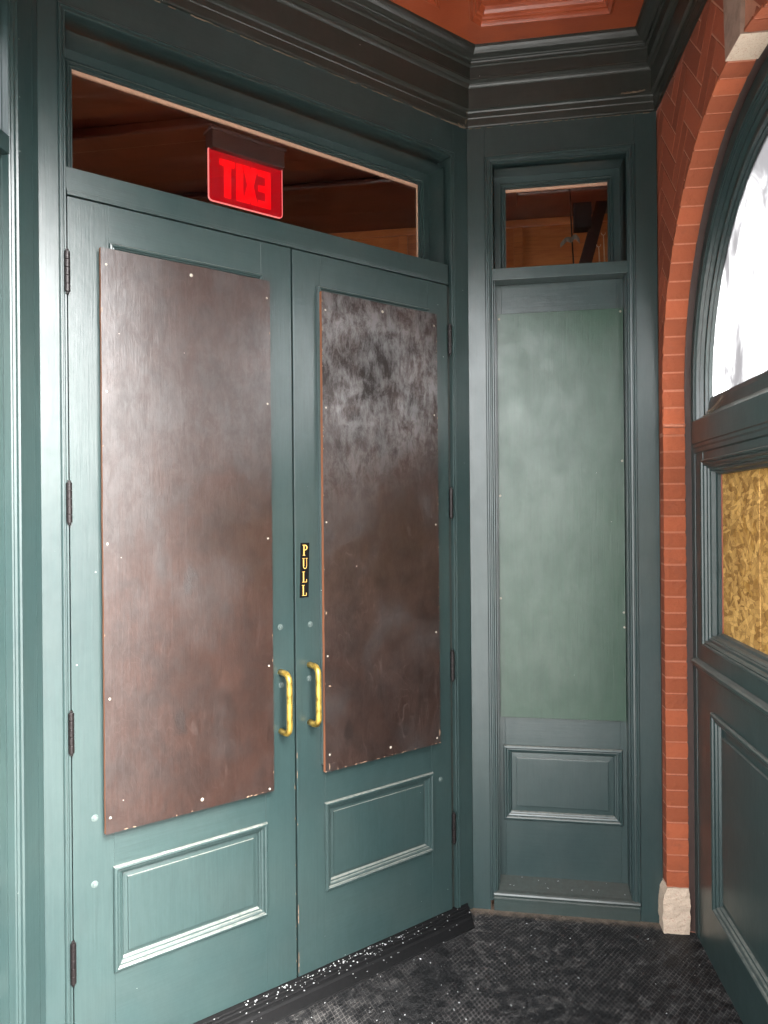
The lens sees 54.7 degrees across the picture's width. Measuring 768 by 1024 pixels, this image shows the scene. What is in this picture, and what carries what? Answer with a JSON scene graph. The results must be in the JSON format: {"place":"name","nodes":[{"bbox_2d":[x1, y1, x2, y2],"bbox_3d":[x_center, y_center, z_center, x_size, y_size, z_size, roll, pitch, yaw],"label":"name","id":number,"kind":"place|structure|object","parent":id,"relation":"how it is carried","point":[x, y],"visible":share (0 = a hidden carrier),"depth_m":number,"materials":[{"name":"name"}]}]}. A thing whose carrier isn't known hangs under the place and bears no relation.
{"place":"outdoors","nodes":[
{"label":"outdoors","id":0,"kind":"place"},
{"bbox_2d":[72,75,767,390],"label":"interior room","id":1,"kind":"object","parent":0,"point":[125,136],"visible":0.18,"depth_m":3.59,"materials":[{"name":"brown wood"}]},
{"bbox_2d":[203,125,285,218],"bbox_3d":[-0.471,-1.150,2.538,0.281,0.238,0.066,-1,0,-37],"label":"exit sign","id":2,"kind":"object","parent":1,"relation":"hanging from","point":[244,172],"visible":1,"depth_m":2.52,"materials":[{"name":"red plastic"}]},
{"bbox_2d":[560,188,579,263],"bbox_3d":[0.860,-1.354,3.436,0.088,0.490,0.022,0,0,10],"label":"hanging rod","id":3,"kind":"object","parent":1,"relation":"hanging from","point":[569,239],"visible":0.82,"depth_m":3.44,"materials":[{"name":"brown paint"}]},
{"bbox_2d":[573,200,606,262],"bbox_3d":[1.043,-1.308,3.833,0.230,0.595,0.090,0,0,10],"label":"timber brace","id":4,"kind":"object","parent":1,"relation":"attached to","point":[586,220],"visible":0.71,"depth_m":3.81,"materials":[{"name":"brown wood"}]},
{"bbox_2d":[601,232,605,261],"bbox_3d":[1.020,-1.178,3.437,0.026,0.232,0.008,0,0,10],"label":"wire hook","id":5,"kind":"object","parent":1,"relation":"attached to","point":[603,246],"visible":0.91,"depth_m":3.44,"materials":[{"name":"metal"}]},
{"bbox_2d":[275,900,742,1023],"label":"floor","id":6,"kind":"structure","parent":0,"point":[619,968],"depth_m":2.47,"materials":[{"name":"black rubber"}]},
{"bbox_2d":[0,0,45,1023],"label":"sidelight","id":7,"kind":"object","parent":6,"relation":"on","point":[22,947],"visible":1,"depth_m":1.88,"materials":[{"name":"green paint"}]},
{"bbox_2d":[37,0,472,1023],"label":"door frame","id":8,"kind":"object","parent":6,"relation":"on","point":[157,52],"visible":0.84,"depth_m":2.29,"materials":[{"name":"green paint"}]},
{"bbox_2d":[64,196,296,1023],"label":"entrance door","id":9,"kind":"structure","parent":8,"relation":"attached to","point":[181,719],"depth_m":2.19,"materials":[{"name":"green paint"}]},
{"bbox_2d":[290,249,455,976],"bbox_3d":[-0.007,0.331,2.648,0.696,2.401,0.112,-1,0,-37],"label":"entrance door","id":10,"kind":"structure","parent":8,"relation":"attached to","point":[375,816],"depth_m":2.61,"materials":[{"name":"green paint"}]},
{"bbox_2d":[193,903,474,1023],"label":"threshold","id":11,"kind":"object","parent":6,"relation":"on","point":[280,1006],"visible":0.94,"depth_m":2.49,"materials":[{"name":"black stone"}]},
{"bbox_2d":[214,909,477,1020],"bbox_3d":[0.019,1.547,2.082,1.380,0.034,0.941,-1,0,-37],"label":"rock salt","id":12,"kind":"object","parent":6,"relation":"on","point":[350,965],"visible":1,"depth_m":2.48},
{"bbox_2d":[431,880,666,1023],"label":"litter crumbs","id":13,"kind":"object","parent":6,"relation":"on","point":[535,948],"visible":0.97,"depth_m":2.65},
{"bbox_2d":[467,112,662,922],"bbox_3d":[0.701,0.023,2.924,0.714,3.080,0.142,0,0,10],"label":"sidelight","id":14,"kind":"object","parent":6,"relation":"on","point":[565,587],"visible":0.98,"depth_m":2.92,"materials":[{"name":"green paint"}]},
{"bbox_2d":[656,0,767,934],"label":"brick arch","id":15,"kind":"structure","parent":6,"relation":"on","point":[727,43],"depth_m":2.73,"materials":[{"name":"brick"}]},
{"bbox_2d":[684,44,767,1023],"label":"arched window","id":16,"kind":"structure","parent":15,"relation":"attached to","point":[726,474],"depth_m":2.38,"materials":[{"name":"green paint"}]},
{"bbox_2d":[703,393,724,416],"bbox_3d":[1.117,-0.359,2.524,0.037,0.064,0.194,0,0,6],"label":"cobweb","id":17,"kind":"object","parent":16,"relation":"attached to","point":[714,406],"visible":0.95,"depth_m":2.50},
{"bbox_2d":[700,445,767,684],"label":"board window frame","id":18,"kind":"structure","parent":16,"relation":"in","point":[733,486],"depth_m":2.40,"materials":[{"name":"green paint"}]},
{"bbox_2d":[390,0,643,43],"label":"ceiling","id":19,"kind":"structure","parent":0,"point":[480,21],"depth_m":2.68,"materials":[{"name":"orange paint"}]},
{"bbox_2d":[157,0,706,128],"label":"cornice","id":20,"kind":"structure","parent":19,"relation":"attached to","point":[390,49],"depth_m":2.75,"materials":[{"name":"green paint"}]},
{"bbox_2d":[154,0,648,128],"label":"dust line","id":21,"kind":"object","parent":20,"relation":"attached to","point":[372,90],"visible":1,"depth_m":2.63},
{"bbox_2d":[621,89,644,93],"bbox_3d":[0.938,-1.582,2.795,0.088,0.012,0.006,0,0,10],"label":"cobweb","id":22,"kind":"object","parent":20,"relation":"attached to","point":[632,91],"visible":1,"depth_m":2.79}
]}

